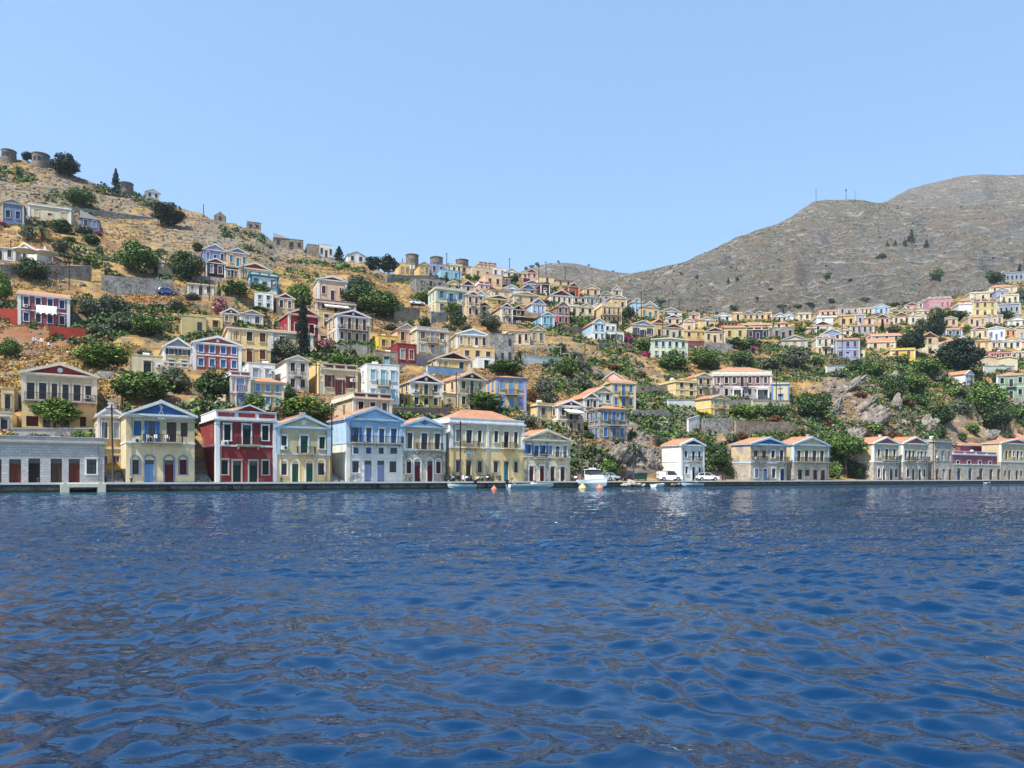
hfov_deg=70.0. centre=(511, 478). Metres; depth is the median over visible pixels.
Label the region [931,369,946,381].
bush
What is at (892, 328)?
bush
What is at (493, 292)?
house
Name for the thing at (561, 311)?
house
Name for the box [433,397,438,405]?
window
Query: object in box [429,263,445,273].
house
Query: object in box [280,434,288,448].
window
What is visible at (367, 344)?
utility pole
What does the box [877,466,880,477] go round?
window
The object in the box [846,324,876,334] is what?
house
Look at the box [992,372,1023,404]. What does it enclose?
house
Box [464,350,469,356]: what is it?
window
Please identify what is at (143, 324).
tree
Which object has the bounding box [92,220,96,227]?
window
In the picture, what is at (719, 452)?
tree
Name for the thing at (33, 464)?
door
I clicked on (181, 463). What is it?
window
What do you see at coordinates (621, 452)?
rock outcrop
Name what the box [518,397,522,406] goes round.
window
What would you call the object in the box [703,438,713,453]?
bush
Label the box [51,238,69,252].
tree
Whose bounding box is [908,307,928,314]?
house
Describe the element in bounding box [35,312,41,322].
window
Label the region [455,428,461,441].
window
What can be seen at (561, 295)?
house
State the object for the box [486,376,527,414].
house
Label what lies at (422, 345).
window
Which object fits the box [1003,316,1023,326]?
house
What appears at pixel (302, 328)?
cypress tree
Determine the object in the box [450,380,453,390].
window
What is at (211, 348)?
window
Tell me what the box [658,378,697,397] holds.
house
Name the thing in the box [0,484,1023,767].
sea
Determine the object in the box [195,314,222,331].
house
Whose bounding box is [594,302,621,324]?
house
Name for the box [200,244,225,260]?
house
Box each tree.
[0,268,12,302]
[0,336,23,356]
[11,257,51,281]
[17,225,37,240]
[21,151,31,160]
[26,219,57,240]
[28,397,83,427]
[48,218,72,233]
[49,151,80,176]
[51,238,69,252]
[65,187,99,203]
[71,342,133,367]
[77,298,101,315]
[94,297,112,313]
[102,295,125,309]
[105,310,131,329]
[109,370,174,403]
[110,168,120,193]
[112,238,162,271]
[129,315,166,335]
[149,201,186,226]
[154,365,194,393]
[167,298,183,309]
[169,250,205,281]
[192,366,229,398]
[216,282,220,295]
[220,280,250,296]
[256,283,271,291]
[271,336,297,359]
[274,396,336,418]
[284,382,296,398]
[285,279,312,306]
[295,295,310,355]
[332,246,345,261]
[339,282,376,311]
[346,274,370,291]
[357,290,401,317]
[363,256,380,270]
[379,253,399,274]
[439,275,448,282]
[443,302,459,313]
[447,310,466,325]
[465,274,471,280]
[467,392,503,410]
[472,274,479,281]
[478,311,501,331]
[485,359,525,375]
[515,350,525,361]
[533,372,553,396]
[553,358,578,375]
[568,374,594,389]
[622,306,634,318]
[633,337,650,351]
[658,348,688,369]
[688,347,720,368]
[706,442,733,472]
[726,337,742,348]
[737,338,761,349]
[778,346,810,367]
[794,325,807,333]
[797,393,836,416]
[824,272,831,278]
[879,319,885,332]
[882,374,908,397]
[896,331,926,348]
[907,229,915,241]
[912,318,928,333]
[925,308,946,336]
[929,269,944,279]
[930,337,986,370]
[963,381,1011,408]
[978,401,1014,429]
[985,271,1005,284]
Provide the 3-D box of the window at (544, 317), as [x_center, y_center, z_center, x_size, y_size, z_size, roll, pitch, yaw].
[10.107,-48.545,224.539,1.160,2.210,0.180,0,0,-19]
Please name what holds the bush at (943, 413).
on the hill at (954, 428)
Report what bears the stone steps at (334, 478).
on the quay
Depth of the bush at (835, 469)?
169.10 m
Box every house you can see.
[0,198,26,225]
[0,245,16,261]
[0,411,17,430]
[1,387,18,412]
[16,290,71,326]
[17,242,64,263]
[18,362,99,427]
[27,202,75,225]
[80,210,100,232]
[92,403,122,462]
[118,399,197,481]
[130,353,162,375]
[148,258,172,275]
[159,337,192,372]
[180,315,205,333]
[186,282,214,294]
[190,335,243,371]
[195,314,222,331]
[199,404,278,481]
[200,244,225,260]
[204,258,226,277]
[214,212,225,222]
[218,370,251,404]
[219,248,249,266]
[219,308,240,326]
[222,326,271,363]
[224,267,237,277]
[237,262,272,278]
[240,309,264,324]
[242,271,279,294]
[242,361,274,379]
[246,221,260,232]
[250,377,285,407]
[254,291,273,313]
[267,329,314,363]
[273,233,289,249]
[273,293,295,314]
[274,412,332,481]
[275,354,310,393]
[278,308,321,339]
[289,238,302,251]
[305,244,318,257]
[305,298,356,312]
[309,361,327,394]
[312,276,347,301]
[316,310,333,326]
[318,244,333,258]
[321,363,358,395]
[326,309,370,342]
[326,406,405,481]
[329,392,399,416]
[357,369,360,391]
[358,362,399,406]
[369,350,397,364]
[370,334,397,350]
[387,343,416,369]
[389,323,413,343]
[395,262,409,274]
[399,373,443,406]
[401,416,448,481]
[409,277,445,292]
[409,326,448,355]
[414,261,429,274]
[427,286,467,315]
[427,351,471,372]
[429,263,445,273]
[432,409,526,480]
[437,269,460,279]
[441,371,487,410]
[445,263,461,275]
[445,280,458,287]
[449,328,488,348]
[454,346,494,365]
[458,280,475,290]
[462,265,473,275]
[464,291,480,317]
[467,266,492,277]
[472,356,494,370]
[474,261,496,267]
[475,281,489,289]
[477,291,488,300]
[479,274,501,288]
[480,301,491,317]
[483,294,512,303]
[485,289,511,297]
[485,333,514,360]
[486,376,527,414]
[491,267,505,276]
[491,303,513,323]
[499,329,530,345]
[501,284,520,293]
[502,277,511,286]
[504,268,518,276]
[509,291,538,307]
[513,305,525,323]
[518,272,527,278]
[520,284,536,293]
[521,280,537,286]
[522,429,572,480]
[524,298,546,315]
[526,268,538,280]
[526,400,556,426]
[528,325,546,344]
[529,312,555,327]
[534,282,550,294]
[535,276,554,284]
[545,289,573,303]
[548,301,570,324]
[552,399,587,432]
[554,280,572,285]
[564,282,579,295]
[568,304,579,315]
[570,392,599,421]
[573,296,587,303]
[579,303,594,317]
[580,284,600,295]
[581,386,613,406]
[582,317,606,339]
[583,295,599,304]
[587,406,628,441]
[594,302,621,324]
[599,291,612,302]
[600,371,625,381]
[601,380,636,409]
[605,331,623,341]
[606,323,615,330]
[607,295,627,311]
[609,286,622,295]
[624,320,654,336]
[627,298,642,316]
[638,304,663,320]
[645,337,688,360]
[649,318,666,336]
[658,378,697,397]
[659,307,681,315]
[660,438,706,480]
[663,314,682,324]
[663,323,684,337]
[678,318,695,328]
[684,329,703,340]
[684,372,713,396]
[685,311,699,318]
[695,316,715,326]
[695,394,730,414]
[703,327,732,343]
[708,367,772,399]
[712,312,731,320]
[718,322,736,325]
[719,326,746,338]
[729,437,789,480]
[731,312,742,320]
[739,322,772,327]
[742,311,754,320]
[746,326,769,339]
[754,311,765,319]
[764,312,771,319]
[768,312,787,321]
[769,327,793,337]
[770,382,789,399]
[772,322,790,326]
[776,335,808,347]
[782,434,830,479]
[784,311,794,319]
[794,312,811,320]
[804,327,820,332]
[810,321,832,330]
[811,335,835,355]
[812,315,837,323]
[813,310,836,315]
[817,329,843,337]
[834,307,859,314]
[834,314,859,325]
[834,338,864,359]
[837,327,851,336]
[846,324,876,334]
[854,435,900,479]
[855,313,864,324]
[860,307,872,313]
[864,317,873,324]
[865,332,902,338]
[865,338,895,349]
[873,304,889,313]
[874,314,894,323]
[883,348,915,360]
[890,312,910,323]
[893,436,929,479]
[897,307,909,313]
[899,302,918,309]
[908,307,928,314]
[910,312,926,324]
[916,299,923,307]
[916,332,939,354]
[922,296,950,309]
[923,436,953,479]
[938,341,946,347]
[941,328,962,336]
[944,316,963,327]
[944,336,975,345]
[948,370,974,386]
[951,299,971,307]
[951,303,971,314]
[952,450,999,479]
[955,442,981,451]
[961,315,989,327]
[963,327,989,339]
[964,291,993,299]
[968,299,997,315]
[975,340,991,351]
[977,355,997,365]
[981,438,1023,479]
[984,285,1016,293]
[985,350,1012,357]
[986,314,1002,324]
[988,326,1004,340]
[992,287,1009,298]
[992,341,1002,350]
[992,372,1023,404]
[993,293,1019,302]
[997,302,1020,315]
[997,356,1017,369]
[997,431,1023,439]
[999,271,1023,282]
[1002,337,1022,350]
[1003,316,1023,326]
[1005,327,1016,337]
[1012,350,1023,357]
[1015,325,1023,339]
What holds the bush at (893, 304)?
on the hill at (954, 428)
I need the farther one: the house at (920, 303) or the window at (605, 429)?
the house at (920, 303)
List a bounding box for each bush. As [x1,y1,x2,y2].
[0,221,6,227]
[22,433,38,435]
[28,319,37,328]
[62,235,75,242]
[69,429,88,436]
[74,225,94,233]
[81,233,101,244]
[89,323,111,332]
[94,231,103,235]
[95,245,102,253]
[137,349,152,354]
[147,384,168,400]
[184,292,199,299]
[192,242,203,251]
[212,296,227,314]
[242,392,264,405]
[250,282,258,289]
[250,306,268,311]
[315,338,333,349]
[327,352,345,363]
[343,355,360,364]
[357,354,382,364]
[382,323,398,329]
[404,320,414,324]
[409,291,427,303]
[418,316,431,326]
[442,324,457,331]
[458,324,471,329]
[509,274,519,281]
[512,411,542,426]
[526,387,537,402]
[541,391,558,402]
[555,342,566,350]
[555,382,566,388]
[567,352,584,356]
[570,316,579,322]
[575,357,588,367]
[583,431,596,438]
[585,444,595,451]
[592,373,604,379]
[600,459,618,473]
[606,364,622,369]
[611,435,624,443]
[624,334,632,341]
[628,430,635,437]
[628,439,641,453]
[632,418,644,423]
[633,371,645,377]
[642,351,650,357]
[652,435,663,445]
[660,426,670,431]
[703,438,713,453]
[707,358,720,369]
[725,432,738,443]
[725,463,735,478]
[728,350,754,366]
[729,305,737,310]
[729,403,758,417]
[737,431,749,439]
[755,404,764,415]
[756,356,781,368]
[762,404,789,416]
[767,415,782,421]
[774,355,787,363]
[776,304,786,308]
[793,391,808,403]
[808,356,822,364]
[815,390,831,398]
[820,418,832,425]
[826,352,837,357]
[829,369,846,376]
[829,460,843,478]
[834,431,846,436]
[845,362,861,371]
[847,460,865,478]
[850,358,862,365]
[853,390,867,397]
[858,358,886,375]
[861,338,865,346]
[864,422,886,433]
[865,430,872,436]
[876,397,885,405]
[877,372,904,384]
[885,324,902,332]
[888,431,906,437]
[890,301,899,306]
[892,353,909,363]
[899,373,932,394]
[902,399,916,406]
[907,356,945,373]
[913,393,931,405]
[925,402,955,423]
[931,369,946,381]
[934,423,946,438]
[937,310,972,319]
[945,386,968,395]
[948,398,975,413]
[957,432,967,440]
[961,324,971,331]
[965,423,980,433]
[985,322,992,327]
[997,310,1015,316]
[1001,433,1015,438]
[1010,404,1023,418]
[1013,288,1023,299]
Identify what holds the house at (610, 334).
on the hill at (954, 428)
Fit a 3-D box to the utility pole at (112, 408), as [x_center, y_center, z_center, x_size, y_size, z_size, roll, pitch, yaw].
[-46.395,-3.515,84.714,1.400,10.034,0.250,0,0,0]
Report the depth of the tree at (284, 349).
142.40 m
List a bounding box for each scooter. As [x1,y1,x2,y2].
[444,474,450,480]
[454,474,460,480]
[462,474,467,480]
[467,474,472,480]
[472,474,480,480]
[490,474,501,480]
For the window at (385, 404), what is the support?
in the house at (350, 402)
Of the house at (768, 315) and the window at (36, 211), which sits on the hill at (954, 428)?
the house at (768, 315)
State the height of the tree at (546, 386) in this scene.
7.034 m
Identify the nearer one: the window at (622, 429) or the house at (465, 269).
the window at (622, 429)
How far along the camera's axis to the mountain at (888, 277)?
847.09 m
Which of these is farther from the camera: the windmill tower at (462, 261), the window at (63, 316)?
the windmill tower at (462, 261)
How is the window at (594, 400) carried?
in the house at (589, 400)
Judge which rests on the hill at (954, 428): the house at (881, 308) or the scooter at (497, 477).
the house at (881, 308)
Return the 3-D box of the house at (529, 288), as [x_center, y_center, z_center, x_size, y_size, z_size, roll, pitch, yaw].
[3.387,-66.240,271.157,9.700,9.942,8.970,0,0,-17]
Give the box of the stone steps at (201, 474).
[195,466,210,481]
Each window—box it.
[5,209,10,217]
[7,249,11,257]
[15,210,20,219]
[22,295,29,305]
[22,311,29,321]
[25,380,36,398]
[26,416,37,425]
[34,208,38,216]
[35,296,41,306]
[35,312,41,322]
[37,381,47,399]
[43,420,49,427]
[47,298,53,305]
[47,314,53,323]
[50,381,58,397]
[59,299,64,309]
[59,315,64,324]
[60,212,65,219]
[60,382,70,400]
[61,420,68,427]
[72,383,82,401]
[80,417,85,426]
[84,384,92,401]
[84,457,98,474]
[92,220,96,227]
[100,420,108,438]
[104,454,108,462]
[113,421,120,438]
[114,454,119,462]
[130,455,140,474]
[134,421,140,435]
[166,347,176,354]
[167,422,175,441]
[168,359,175,366]
[178,455,188,474]
[179,348,189,355]
[181,360,188,367]
[181,423,186,436]
[190,284,194,291]
[197,322,201,330]
[198,343,204,352]
[198,357,204,366]
[209,344,215,353]
[209,358,215,367]
[210,264,213,273]
[212,320,218,327]
[220,345,226,354]
[220,359,226,367]
[220,458,229,474]
[222,422,231,440]
[229,254,232,262]
[231,346,237,354]
[231,359,237,368]
[232,329,239,340]
[235,376,245,392]
[235,393,244,404]
[236,257,239,266]
[242,256,245,263]
[246,330,252,341]
[252,367,259,377]
[254,316,259,323]
[255,384,260,391]
[259,332,265,342]
[259,349,266,359]
[261,424,269,440]
[261,459,270,474]
[264,368,271,378]
[265,383,270,392]
[265,396,270,404]
[274,385,280,392]
[274,397,279,406]
[279,299,283,307]
[279,459,288,475]
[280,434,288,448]
[287,300,291,308]
[289,361,295,371]
[289,377,295,387]
[299,362,305,372]
[299,378,305,388]
[309,324,314,333]
[316,459,325,475]
[318,435,326,449]
[321,285,325,293]
[325,374,333,387]
[330,290,334,299]
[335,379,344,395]
[340,316,343,327]
[340,331,343,339]
[343,404,345,414]
[346,375,354,388]
[347,317,351,328]
[347,331,351,339]
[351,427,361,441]
[351,459,360,472]
[352,445,359,454]
[355,317,358,329]
[355,332,358,339]
[357,400,364,409]
[362,318,366,330]
[362,333,366,341]
[365,446,372,454]
[369,401,376,406]
[370,369,376,380]
[370,388,375,392]
[377,446,384,454]
[380,369,385,384]
[380,388,386,393]
[381,401,387,411]
[388,459,397,472]
[389,446,398,454]
[390,370,396,381]
[390,389,396,400]
[400,331,404,340]
[400,348,405,359]
[405,458,412,473]
[406,431,413,448]
[409,349,414,359]
[413,396,419,404]
[420,330,425,338]
[420,343,425,351]
[420,431,428,448]
[423,384,428,394]
[430,332,434,341]
[433,385,438,392]
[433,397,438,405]
[434,432,441,449]
[435,458,441,473]
[438,290,445,297]
[439,332,444,339]
[439,345,444,352]
[448,293,454,301]
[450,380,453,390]
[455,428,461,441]
[455,459,461,472]
[457,292,463,299]
[458,361,464,370]
[459,335,463,344]
[461,380,466,389]
[461,395,465,404]
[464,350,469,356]
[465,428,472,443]
[468,307,471,314]
[469,381,473,388]
[474,336,478,345]
[476,460,482,472]
[477,429,482,442]
[485,351,490,356]
[487,382,489,391]
[493,429,499,442]
[493,460,499,472]
[499,379,504,389]
[509,380,513,388]
[509,397,513,407]
[513,430,518,443]
[513,460,518,472]
[518,380,522,389]
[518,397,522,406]
[524,333,527,340]
[525,443,533,453]
[540,406,546,415]
[540,444,547,454]
[543,316,546,323]
[548,444,553,454]
[552,408,555,416]
[561,407,565,415]
[562,444,567,455]
[586,399,590,406]
[590,412,592,421]
[592,399,596,407]
[595,411,597,420]
[603,410,608,420]
[603,427,607,436]
[605,393,609,400]
[612,411,615,424]
[612,427,615,436]
[614,384,617,391]
[614,397,617,405]
[620,411,624,420]
[620,427,624,437]
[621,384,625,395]
[621,397,625,408]
[629,384,632,392]
[629,397,632,405]
[633,327,638,333]
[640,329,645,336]
[647,328,652,334]
[684,450,687,457]
[684,465,688,473]
[689,390,693,395]
[714,399,718,405]
[724,376,728,383]
[732,376,736,383]
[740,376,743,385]
[748,388,751,395]
[754,467,758,477]
[755,376,759,383]
[763,376,767,383]
[770,449,775,457]
[771,468,775,477]
[779,449,783,460]
[796,449,800,460]
[804,449,809,461]
[812,449,817,461]
[813,470,816,478]
[819,449,824,461]
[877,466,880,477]
[885,448,888,459]
[906,466,909,477]
[923,467,925,477]
[1009,378,1013,386]
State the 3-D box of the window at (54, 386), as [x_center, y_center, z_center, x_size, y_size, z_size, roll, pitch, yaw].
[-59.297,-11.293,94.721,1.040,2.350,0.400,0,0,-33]
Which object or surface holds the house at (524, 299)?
on the hill at (954, 428)
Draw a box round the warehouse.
[0,435,106,482]
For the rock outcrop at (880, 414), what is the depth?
194.70 m
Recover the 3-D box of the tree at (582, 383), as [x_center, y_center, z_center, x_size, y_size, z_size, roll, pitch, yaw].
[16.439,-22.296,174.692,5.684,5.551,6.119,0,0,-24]
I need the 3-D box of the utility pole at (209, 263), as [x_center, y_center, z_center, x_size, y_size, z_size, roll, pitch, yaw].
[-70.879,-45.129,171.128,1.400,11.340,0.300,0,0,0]
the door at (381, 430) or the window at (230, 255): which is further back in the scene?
the window at (230, 255)
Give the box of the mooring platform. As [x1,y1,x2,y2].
[60,483,105,492]
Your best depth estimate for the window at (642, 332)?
248.84 m
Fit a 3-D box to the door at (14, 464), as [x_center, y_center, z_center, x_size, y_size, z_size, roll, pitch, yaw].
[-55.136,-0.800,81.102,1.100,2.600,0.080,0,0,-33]
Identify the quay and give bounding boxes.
[0,480,1023,492]
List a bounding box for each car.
[158,287,177,294]
[410,299,424,304]
[601,472,620,480]
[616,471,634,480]
[695,472,719,480]
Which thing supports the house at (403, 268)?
on the hill at (954, 428)
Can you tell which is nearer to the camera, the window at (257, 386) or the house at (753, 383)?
the window at (257, 386)
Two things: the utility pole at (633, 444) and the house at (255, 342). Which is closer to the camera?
the utility pole at (633, 444)
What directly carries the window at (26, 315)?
in the house at (28, 301)
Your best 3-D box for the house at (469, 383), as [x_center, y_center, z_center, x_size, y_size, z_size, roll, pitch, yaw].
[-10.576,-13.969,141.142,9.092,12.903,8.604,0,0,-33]
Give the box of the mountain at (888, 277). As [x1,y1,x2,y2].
[596,199,1023,313]
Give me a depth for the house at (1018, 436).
230.50 m
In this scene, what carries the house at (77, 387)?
on the hill at (954, 428)
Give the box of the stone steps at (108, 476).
[104,468,123,481]
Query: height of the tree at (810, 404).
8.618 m
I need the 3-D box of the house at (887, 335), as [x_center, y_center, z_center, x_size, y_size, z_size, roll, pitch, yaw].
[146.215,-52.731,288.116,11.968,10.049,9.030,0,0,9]
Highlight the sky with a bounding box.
[0,0,1023,273]
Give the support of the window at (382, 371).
in the house at (376, 377)
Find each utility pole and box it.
[66,253,71,290]
[105,404,117,482]
[117,377,122,408]
[206,261,211,300]
[312,362,319,393]
[327,403,336,481]
[365,327,370,354]
[455,372,459,406]
[456,421,464,480]
[578,430,585,479]
[630,442,637,479]
[652,422,659,446]
[775,370,778,399]
[840,316,843,364]
[930,438,935,479]
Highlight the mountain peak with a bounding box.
[883,174,1023,206]
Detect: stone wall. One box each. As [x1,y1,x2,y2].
[0,264,91,281]
[21,350,69,355]
[66,206,151,219]
[96,255,116,260]
[97,371,114,379]
[101,275,172,294]
[176,402,205,405]
[192,235,242,246]
[192,276,227,284]
[321,257,380,276]
[336,345,369,356]
[385,275,435,282]
[392,407,448,415]
[394,306,419,321]
[430,311,447,324]
[561,327,581,333]
[598,343,629,348]
[631,409,668,417]
[636,385,667,392]
[701,418,732,434]
[704,344,732,350]
[729,400,750,406]
[734,420,794,434]
[954,388,971,396]
[964,278,988,293]
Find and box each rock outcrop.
[271,254,279,260]
[608,442,632,464]
[639,432,649,440]
[644,449,660,470]
[824,387,832,394]
[827,381,835,388]
[830,398,843,414]
[835,374,867,392]
[847,427,866,438]
[854,394,877,412]
[860,404,891,425]
[891,392,902,410]
[900,419,910,427]
[921,414,940,431]
[981,429,1000,440]
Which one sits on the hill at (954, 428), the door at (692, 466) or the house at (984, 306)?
the house at (984, 306)
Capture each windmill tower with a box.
[1,148,16,162]
[31,151,49,167]
[120,181,133,194]
[405,253,418,274]
[430,256,442,263]
[455,258,468,265]
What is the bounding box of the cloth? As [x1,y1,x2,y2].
[36,305,56,314]
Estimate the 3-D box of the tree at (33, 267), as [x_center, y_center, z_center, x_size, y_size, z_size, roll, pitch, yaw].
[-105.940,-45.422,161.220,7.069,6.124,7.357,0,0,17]
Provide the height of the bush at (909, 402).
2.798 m
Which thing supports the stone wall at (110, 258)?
on the hill at (954, 428)
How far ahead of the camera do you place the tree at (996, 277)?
443.38 m
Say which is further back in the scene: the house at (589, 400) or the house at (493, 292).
the house at (493, 292)
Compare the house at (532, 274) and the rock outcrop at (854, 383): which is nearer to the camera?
the rock outcrop at (854, 383)
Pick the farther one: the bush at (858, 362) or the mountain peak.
the mountain peak
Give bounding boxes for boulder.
[627,480,636,485]
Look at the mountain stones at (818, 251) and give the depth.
928.20 m
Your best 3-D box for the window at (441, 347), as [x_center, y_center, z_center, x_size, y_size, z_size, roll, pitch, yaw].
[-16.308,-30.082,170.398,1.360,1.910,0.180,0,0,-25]
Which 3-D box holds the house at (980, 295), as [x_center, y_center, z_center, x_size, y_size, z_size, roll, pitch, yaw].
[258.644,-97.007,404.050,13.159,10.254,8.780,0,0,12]
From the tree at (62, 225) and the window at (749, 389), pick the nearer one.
the window at (749, 389)
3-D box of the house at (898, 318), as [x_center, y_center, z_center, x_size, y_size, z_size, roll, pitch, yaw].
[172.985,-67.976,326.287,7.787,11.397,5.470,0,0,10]
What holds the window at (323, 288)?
in the house at (328, 287)
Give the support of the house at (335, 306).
on the hill at (954, 428)
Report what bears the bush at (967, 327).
on the hill at (954, 428)
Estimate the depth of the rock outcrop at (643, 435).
148.19 m
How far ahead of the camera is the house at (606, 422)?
143.84 m
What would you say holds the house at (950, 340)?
on the hill at (954, 428)
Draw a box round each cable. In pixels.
[117,406,330,424]
[337,408,457,427]
[465,425,580,436]
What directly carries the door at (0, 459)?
in the warehouse
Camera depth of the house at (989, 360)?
273.62 m
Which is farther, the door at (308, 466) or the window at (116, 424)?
the door at (308, 466)
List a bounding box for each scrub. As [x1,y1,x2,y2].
[0,157,1023,472]
[526,175,1023,313]
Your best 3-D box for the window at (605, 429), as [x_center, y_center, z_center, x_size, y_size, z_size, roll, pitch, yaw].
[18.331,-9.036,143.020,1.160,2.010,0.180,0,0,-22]
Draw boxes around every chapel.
[144,188,160,200]
[344,251,365,263]
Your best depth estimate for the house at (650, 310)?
289.41 m
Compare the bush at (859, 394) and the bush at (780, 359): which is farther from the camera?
the bush at (780, 359)
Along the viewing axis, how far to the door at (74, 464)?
84.15 m
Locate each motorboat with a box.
[447,480,476,488]
[505,480,553,488]
[650,483,664,486]
[681,483,703,486]
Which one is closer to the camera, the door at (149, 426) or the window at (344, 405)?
the door at (149, 426)
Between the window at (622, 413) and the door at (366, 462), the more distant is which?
the window at (622, 413)
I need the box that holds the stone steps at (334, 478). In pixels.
[330,472,343,481]
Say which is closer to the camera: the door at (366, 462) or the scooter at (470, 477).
the door at (366, 462)
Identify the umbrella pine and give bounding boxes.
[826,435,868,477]
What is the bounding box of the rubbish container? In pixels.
[634,473,647,480]
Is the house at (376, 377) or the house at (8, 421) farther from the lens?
the house at (376, 377)
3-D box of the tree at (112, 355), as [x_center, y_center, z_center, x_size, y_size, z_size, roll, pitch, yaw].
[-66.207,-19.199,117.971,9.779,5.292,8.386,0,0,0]
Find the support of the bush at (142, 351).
on the hill at (954, 428)
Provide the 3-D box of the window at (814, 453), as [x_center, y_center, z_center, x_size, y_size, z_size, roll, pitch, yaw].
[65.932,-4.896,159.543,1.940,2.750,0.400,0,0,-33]
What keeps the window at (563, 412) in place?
in the house at (568, 413)
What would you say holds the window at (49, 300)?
in the house at (28, 301)
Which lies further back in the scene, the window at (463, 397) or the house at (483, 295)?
the house at (483, 295)
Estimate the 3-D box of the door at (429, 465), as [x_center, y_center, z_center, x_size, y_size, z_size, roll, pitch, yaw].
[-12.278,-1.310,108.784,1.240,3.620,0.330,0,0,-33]
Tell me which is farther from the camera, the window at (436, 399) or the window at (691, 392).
the window at (691, 392)
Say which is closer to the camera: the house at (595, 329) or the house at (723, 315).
the house at (595, 329)
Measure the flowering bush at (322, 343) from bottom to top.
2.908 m
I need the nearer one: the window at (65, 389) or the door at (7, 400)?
the window at (65, 389)
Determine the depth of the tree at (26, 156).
270.93 m
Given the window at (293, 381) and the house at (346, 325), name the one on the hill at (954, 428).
the house at (346, 325)
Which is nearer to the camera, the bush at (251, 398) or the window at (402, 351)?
the bush at (251, 398)
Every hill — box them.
[0,160,1023,482]
[521,263,629,288]
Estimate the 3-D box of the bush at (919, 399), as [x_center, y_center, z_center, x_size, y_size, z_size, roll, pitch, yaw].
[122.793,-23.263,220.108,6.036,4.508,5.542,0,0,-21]
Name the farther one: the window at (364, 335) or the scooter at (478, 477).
the window at (364, 335)
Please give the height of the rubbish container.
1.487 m
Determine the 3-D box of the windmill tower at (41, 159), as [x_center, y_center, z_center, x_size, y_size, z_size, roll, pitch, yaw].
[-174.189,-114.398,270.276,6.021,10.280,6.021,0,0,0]
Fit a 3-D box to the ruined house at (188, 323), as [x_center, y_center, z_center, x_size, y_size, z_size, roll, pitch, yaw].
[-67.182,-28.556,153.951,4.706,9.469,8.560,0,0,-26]
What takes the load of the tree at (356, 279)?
on the hill at (954, 428)
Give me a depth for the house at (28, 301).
140.06 m
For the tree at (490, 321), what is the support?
on the hill at (954, 428)
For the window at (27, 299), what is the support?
in the house at (28, 301)
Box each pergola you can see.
[52,250,100,268]
[513,317,537,327]
[519,344,560,356]
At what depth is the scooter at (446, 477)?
109.17 m
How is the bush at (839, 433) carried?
on the hill at (954, 428)
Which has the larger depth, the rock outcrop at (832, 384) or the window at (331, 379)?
the rock outcrop at (832, 384)
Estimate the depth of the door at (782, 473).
153.79 m
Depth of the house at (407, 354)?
156.54 m
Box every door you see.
[0,248,2,259]
[0,416,8,429]
[0,459,1,482]
[4,393,11,408]
[9,459,20,482]
[28,458,39,482]
[47,212,52,220]
[51,459,61,481]
[69,459,79,481]
[142,359,151,373]
[143,454,155,481]
[144,421,159,441]
[163,455,174,481]
[198,285,202,294]
[231,459,242,481]
[241,423,252,443]
[246,348,253,362]
[247,459,258,481]
[291,459,299,481]
[299,434,309,452]
[305,459,313,481]
[333,303,338,312]
[363,459,372,481]
[365,426,372,441]
[376,459,385,481]
[378,427,385,442]
[383,355,389,363]
[390,427,397,442]
[413,457,421,480]
[423,396,428,405]
[426,457,433,480]
[430,344,434,354]
[465,459,471,480]
[469,395,473,408]
[475,350,479,357]
[483,359,488,368]
[503,430,509,446]
[503,460,509,480]
[518,334,521,343]
[528,465,534,480]
[533,444,539,455]
[539,464,545,480]
[549,465,555,480]
[555,445,559,455]
[559,465,565,480]
[692,466,695,480]
[762,468,767,480]
[779,467,785,479]
[821,470,823,479]
[882,466,885,479]
[889,466,892,479]
[911,466,914,479]
[918,466,921,479]
[957,468,959,479]
[968,468,970,479]
[989,469,991,479]
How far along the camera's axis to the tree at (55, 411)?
93.19 m
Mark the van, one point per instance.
(665, 475)
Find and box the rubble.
[0,159,1022,472]
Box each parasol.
[12,247,38,256]
[36,249,58,256]
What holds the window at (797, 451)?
in the house at (808, 454)
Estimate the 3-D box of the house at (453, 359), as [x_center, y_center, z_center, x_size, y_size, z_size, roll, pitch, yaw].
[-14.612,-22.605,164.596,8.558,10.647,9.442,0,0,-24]
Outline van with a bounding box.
[656,471,682,480]
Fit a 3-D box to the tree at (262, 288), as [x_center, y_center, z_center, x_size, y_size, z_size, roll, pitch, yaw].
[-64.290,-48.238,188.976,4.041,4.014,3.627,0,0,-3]
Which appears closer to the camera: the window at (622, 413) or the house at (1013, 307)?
the window at (622, 413)
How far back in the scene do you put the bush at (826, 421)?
184.83 m
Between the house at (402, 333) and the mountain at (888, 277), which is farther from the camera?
the mountain at (888, 277)
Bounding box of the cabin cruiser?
[576,468,607,487]
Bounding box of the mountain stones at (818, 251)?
[524,181,1015,312]
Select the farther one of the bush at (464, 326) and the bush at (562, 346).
the bush at (562, 346)
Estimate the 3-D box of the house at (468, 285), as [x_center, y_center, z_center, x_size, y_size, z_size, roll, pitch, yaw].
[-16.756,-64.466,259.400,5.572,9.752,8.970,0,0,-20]
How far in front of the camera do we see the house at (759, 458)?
150.72 m
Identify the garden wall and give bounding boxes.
[0,308,17,324]
[12,428,94,436]
[49,325,85,339]
[417,354,437,367]
[426,365,462,375]
[522,354,561,364]
[667,399,695,409]
[687,415,699,431]
[688,341,704,346]
[751,400,789,405]
[826,365,845,371]
[983,366,1013,373]

